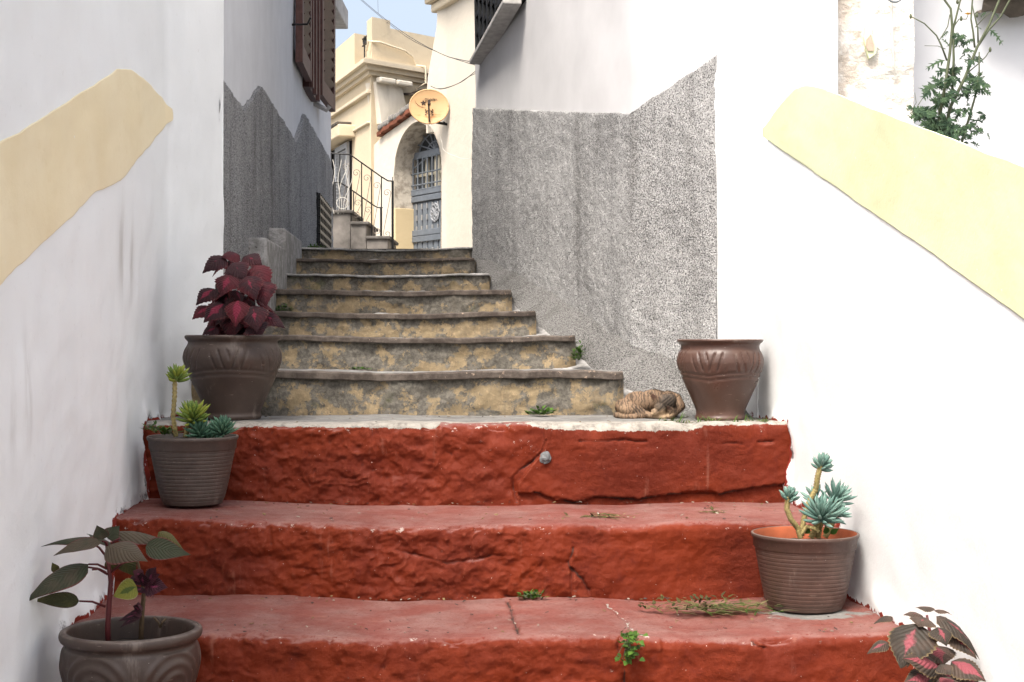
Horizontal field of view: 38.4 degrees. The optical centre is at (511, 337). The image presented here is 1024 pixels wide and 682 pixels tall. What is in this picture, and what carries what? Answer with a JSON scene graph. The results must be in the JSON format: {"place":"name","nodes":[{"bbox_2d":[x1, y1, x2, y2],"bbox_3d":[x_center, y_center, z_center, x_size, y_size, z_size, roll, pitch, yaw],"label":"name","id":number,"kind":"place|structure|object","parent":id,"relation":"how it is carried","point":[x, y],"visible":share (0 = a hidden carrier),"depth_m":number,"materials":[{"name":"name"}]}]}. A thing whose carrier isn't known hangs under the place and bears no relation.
{"place":"outdoors","nodes":[
{"label":"outdoors","id":0,"kind":"place"},
{"bbox_2d":[336,0,436,48],"label":"sky","id":1,"kind":"structure","parent":0,"point":[413,16],"materials":[{"name":"blue"}]},
{"bbox_2d":[867,606,985,681],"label":"coleus plant","id":2,"kind":"object","parent":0,"point":[921,651],"visible":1,"depth_m":3.49,"materials":[{"name":"pink plant"}]},
{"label":"alley paving","id":3,"kind":"structure","parent":0,"visible":0},
{"bbox_2d":[219,0,347,310],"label":"alley house","id":4,"kind":"structure","parent":3,"relation":"on","point":[279,87],"depth_m":8.15,"materials":[{"name":"white paint"}]},
{"bbox_2d":[302,0,319,101],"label":"window frame","id":5,"kind":"structure","parent":4,"relation":"in","point":[312,89],"depth_m":10.29,"materials":[{"name":"red wood"}]},
{"bbox_2d":[302,243,325,247],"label":"weed clump","id":6,"kind":"object","parent":3,"relation":"on","point":[316,246],"visible":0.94,"depth_m":8.98,"materials":[{"name":"green plant"}]},
{"bbox_2d":[333,210,398,248],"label":"side stairs","id":7,"kind":"structure","parent":3,"relation":"on","point":[354,233],"depth_m":16.00,"materials":[{"name":"concrete"}]},
{"bbox_2d":[333,182,382,235],"bbox_3d":[-1.806,-1.445,16.950,0.634,0.708,0.028,0,0,0],"label":"iron railing","id":8,"kind":"object","parent":7,"relation":"on","point":[358,202],"visible":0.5,"depth_m":16.94,"materials":[{"name":"metal"}]},
{"bbox_2d":[331,153,393,248],"bbox_3d":[-1.647,-1.480,16.020,0.720,1.066,0.028,0,0,0],"label":"iron railing","id":9,"kind":"object","parent":7,"relation":"on","point":[392,210],"visible":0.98,"depth_m":16.01,"materials":[{"name":"black metal"}]},
{"bbox_2d":[333,160,352,213],"bbox_3d":[-1.847,-1.637,15.980,0.241,0.596,0.066,0,0,0],"label":"loose cable","id":10,"kind":"object","parent":9,"relation":"hanging from","point":[341,208],"visible":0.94,"depth_m":15.99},
{"bbox_2d":[331,17,434,225],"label":"cream house","id":11,"kind":"structure","parent":3,"relation":"on","point":[382,69],"depth_m":18.84,"materials":[{"name":"paint"}]},
{"bbox_2d":[365,2,468,61],"bbox_3d":[-1.224,-3.685,17.018,0.190,2.890,10.208,0,0,-12],"label":"cable","id":12,"kind":"object","parent":11,"relation":"attached to","point":[412,38],"visible":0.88,"depth_m":16.86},
{"bbox_2d":[361,0,474,64],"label":"cable","id":13,"kind":"object","parent":11,"relation":"attached to","point":[416,42],"visible":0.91,"depth_m":16.69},
{"bbox_2d":[374,0,475,248],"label":"arched house","id":14,"kind":"structure","parent":3,"relation":"on","point":[432,183],"depth_m":17.10,"materials":[{"name":"white paint"}]},
{"bbox_2d":[411,187,440,248],"bbox_3d":[-0.895,-1.052,17.649,0.092,1.505,1.285,0,0,-32],"label":"door","id":15,"kind":"structure","parent":14,"relation":"in","point":[426,234],"depth_m":17.79,"materials":[{"name":"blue metal"}]},
{"bbox_2d":[416,155,440,186],"bbox_3d":[-0.886,-1.970,17.655,0.022,0.460,1.085,0,0,-32],"label":"window frame","id":16,"kind":"structure","parent":14,"relation":"in","point":[439,159],"depth_m":17.69,"materials":[{"name":"grey metal"}]},
{"bbox_2d":[409,89,448,125],"bbox_3d":[-0.847,-2.611,16.848,0.638,0.442,0.283,0,0,-44],"label":"satellite dish","id":17,"kind":"object","parent":14,"relation":"attached to","point":[428,106],"visible":1,"depth_m":16.77,"materials":[{"name":"beige metal"}]},
{"bbox_2d":[431,71,474,88],"bbox_3d":[-0.554,-2.509,14.307,0.103,0.662,4.644,0,0,-8],"label":"cable","id":18,"kind":"object","parent":14,"relation":"attached to","point":[455,84],"visible":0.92,"depth_m":14.63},
{"bbox_2d":[469,0,716,359],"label":"alley house","id":19,"kind":"structure","parent":3,"relation":"on","point":[594,185],"depth_m":6.47,"materials":[{"name":"grey stone"}]},
{"label":"ground","id":20,"kind":"structure","parent":0,"visible":0},
{"bbox_2d":[0,0,223,681],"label":"white wall","id":21,"kind":"structure","parent":20,"relation":"on","point":[111,187],"depth_m":4.23,"materials":[{"name":"paint"}]},
{"bbox_2d":[74,414,913,681],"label":"red staircase","id":22,"kind":"structure","parent":20,"relation":"on","point":[239,562],"depth_m":4.51,"materials":[{"name":"paint"}]},
{"bbox_2d":[58,616,202,681],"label":"carved pot","id":23,"kind":"object","parent":22,"relation":"on","point":[169,651],"visible":0.98,"depth_m":3.58,"materials":[{"name":"grey ceramic"}]},
{"bbox_2d":[29,526,190,640],"bbox_3d":[-1.002,0.619,3.695,0.391,0.303,0.250,0,0,0],"label":"leafy plant","id":24,"kind":"object","parent":23,"relation":"on","point":[124,554],"visible":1,"depth_m":3.69,"materials":[{"name":"green plant"}]},
{"bbox_2d":[147,433,238,506],"bbox_3d":[-1.054,0.437,4.861,0.297,0.226,0.291,0,0,0],"label":"plastic pot","id":25,"kind":"object","parent":22,"relation":"on","point":[192,472],"visible":0.99,"depth_m":4.76,"materials":[{"name":"plastic"}]},
{"bbox_2d":[142,420,182,435],"bbox_3d":[-1.142,0.298,4.830,0.158,0.053,0.095,0,0,-27],"label":"weed clump","id":26,"kind":"object","parent":25,"relation":"on","point":[154,429],"visible":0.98,"depth_m":4.82,"materials":[{"name":"green plant"}]},
{"bbox_2d":[165,363,238,437],"bbox_3d":[-1.024,0.218,4.832,0.216,0.269,0.221,0,0,-30],"label":"succulent plant","id":27,"kind":"object","parent":25,"relation":"on","point":[194,415],"visible":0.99,"depth_m":4.79,"materials":[{"name":"teal plant"}]},
{"bbox_2d":[182,335,281,419],"bbox_3d":[-1.010,0.142,5.320,0.354,0.302,0.354,0,0,0],"label":"carved pot","id":28,"kind":"object","parent":22,"relation":"on","point":[232,377],"visible":0.9,"depth_m":5.20,"materials":[{"name":"brown ceramic"}]},
{"bbox_2d":[192,251,284,335],"bbox_3d":[-0.964,-0.130,5.255,0.328,0.363,0.311,0,0,0],"label":"coleus plant","id":29,"kind":"object","parent":28,"relation":"on","point":[227,311],"visible":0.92,"depth_m":5.18,"materials":[{"name":"red plant"}]},
{"bbox_2d":[191,247,750,417],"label":"weathered staircase","id":30,"kind":"structure","parent":22,"relation":"on","point":[447,331],"depth_m":6.17,"materials":[{"name":"beige stone"}]},
{"bbox_2d":[276,303,292,310],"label":"weed clump","id":31,"kind":"object","parent":30,"relation":"on","point":[281,309],"visible":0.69,"depth_m":7.23,"materials":[{"name":"green plant"}]},
{"bbox_2d":[349,366,371,369],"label":"weed clump","id":32,"kind":"object","parent":30,"relation":"on","point":[355,368],"visible":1,"depth_m":5.66,"materials":[{"name":"green plant"}]},
{"bbox_2d":[571,340,588,359],"bbox_3d":[0.274,0.052,6.121,0.079,0.087,0.078,0,0,-30],"label":"weed clump","id":33,"kind":"object","parent":30,"relation":"on","point":[578,354],"visible":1,"depth_m":6.12,"materials":[{"name":"green plant"}]},
{"bbox_2d":[121,414,872,632],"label":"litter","id":34,"kind":"object","parent":22,"relation":"on","point":[482,518],"visible":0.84,"depth_m":4.47,"materials":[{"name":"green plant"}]},
{"bbox_2d":[517,589,548,599],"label":"weed clump","id":35,"kind":"object","parent":22,"relation":"on","point":[530,594],"visible":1,"depth_m":4.45,"materials":[{"name":"green plant"}]},
{"bbox_2d":[522,405,556,414],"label":"weed clump","id":36,"kind":"object","parent":22,"relation":"on","point":[548,410],"visible":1,"depth_m":5.54,"materials":[{"name":"green plant"}]},
{"bbox_2d":[564,512,634,519],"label":"grass clippings","id":37,"kind":"object","parent":22,"relation":"on","point":[601,516],"depth_m":4.68,"materials":[{"name":"brown plant"}]},
{"bbox_2d":[614,629,647,665],"bbox_3d":[0.309,0.815,3.859,0.072,0.094,0.074,0,0,-41],"label":"weed clump","id":38,"kind":"object","parent":22,"relation":"on","point":[629,653],"visible":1,"depth_m":3.86,"materials":[{"name":"green plant"}]},
{"bbox_2d":[613,389,685,418],"bbox_3d":[0.508,0.243,5.412,0.251,0.112,0.199,0,0,27],"label":"cat","id":39,"kind":"object","parent":22,"relation":"on","point":[654,404],"visible":0.99,"depth_m":5.36},
{"bbox_2d":[637,600,663,611],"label":"grass clippings","id":40,"kind":"object","parent":22,"relation":"on","point":[653,603],"depth_m":4.30,"materials":[{"name":"brown plant"}]},
{"bbox_2d":[659,411,737,422],"bbox_3d":[0.666,0.276,5.096,0.327,0.048,0.071,0,0,0],"label":"grass tuft","id":41,"kind":"object","parent":22,"relation":"on","point":[705,419],"visible":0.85,"depth_m":5.10,"materials":[{"name":"green plant"}]},
{"bbox_2d":[700,506,725,512],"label":"grass clippings","id":42,"kind":"object","parent":22,"relation":"on","point":[711,508],"depth_m":4.76,"materials":[{"name":"brown plant"}]},
{"bbox_2d":[677,339,763,420],"bbox_3d":[0.745,0.150,5.271,0.310,0.288,0.310,0,0,0],"label":"carved pot","id":43,"kind":"object","parent":22,"relation":"on","point":[720,377],"visible":0.96,"depth_m":5.16,"materials":[{"name":"brown ceramic"}]},
{"bbox_2d":[646,591,797,616],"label":"grass clippings","id":44,"kind":"object","parent":22,"relation":"on","point":[688,604],"depth_m":4.27,"materials":[{"name":"brown plant"}]},
{"bbox_2d":[744,414,770,422],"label":"grass tuft","id":45,"kind":"object","parent":22,"relation":"on","point":[762,420],"visible":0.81,"depth_m":5.17,"materials":[{"name":"green plant"}]},
{"bbox_2d":[751,526,859,613],"bbox_3d":[0.861,0.683,4.326,0.315,0.222,0.309,0,0,0],"label":"plastic pot","id":46,"kind":"object","parent":22,"relation":"on","point":[806,574],"visible":1,"depth_m":4.21,"materials":[{"name":"brown plastic"}]},
{"bbox_2d":[779,452,856,538],"bbox_3d":[0.901,0.461,4.274,0.194,0.255,0.225,0,0,43],"label":"succulent plant","id":47,"kind":"object","parent":46,"relation":"on","point":[821,510],"visible":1,"depth_m":4.27,"materials":[{"name":"blue plant"}]},
{"bbox_2d":[805,526,838,534],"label":"weed leaves","id":48,"kind":"object","parent":46,"relation":"in","point":[826,530],"visible":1,"depth_m":4.23,"materials":[{"name":"green plant"}]},
{"bbox_2d":[757,86,1023,681],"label":"parapet wall","id":49,"kind":"structure","parent":20,"relation":"on","point":[890,308],"depth_m":4.02,"materials":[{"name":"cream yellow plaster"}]},
{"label":"terrace ground","id":50,"kind":"structure","parent":0,"visible":0},
{"bbox_2d":[714,0,837,417],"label":"pilaster wall","id":51,"kind":"structure","parent":50,"relation":"on","point":[771,55],"depth_m":5.48,"materials":[{"name":"white paint"}]},
{"bbox_2d":[838,0,913,123],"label":"peeling pier","id":52,"kind":"structure","parent":50,"relation":"on","point":[867,76],"depth_m":5.50,"materials":[{"name":"paint"}]},
{"bbox_2d":[890,0,897,74],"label":"wall cable","id":53,"kind":"object","parent":52,"relation":"attached to","point":[892,36],"depth_m":5.46,"materials":[{"name":"white plastic"}]},
{"bbox_2d":[905,0,1009,148],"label":"sow thistle","id":54,"kind":"object","parent":50,"relation":"on","point":[943,124],"visible":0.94,"depth_m":4.72,"materials":[{"name":"green plant"}]},
{"bbox_2d":[913,0,1023,165],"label":"back wall","id":55,"kind":"structure","parent":50,"relation":"on","point":[1001,107],"depth_m":5.86,"materials":[{"name":"white paint"}]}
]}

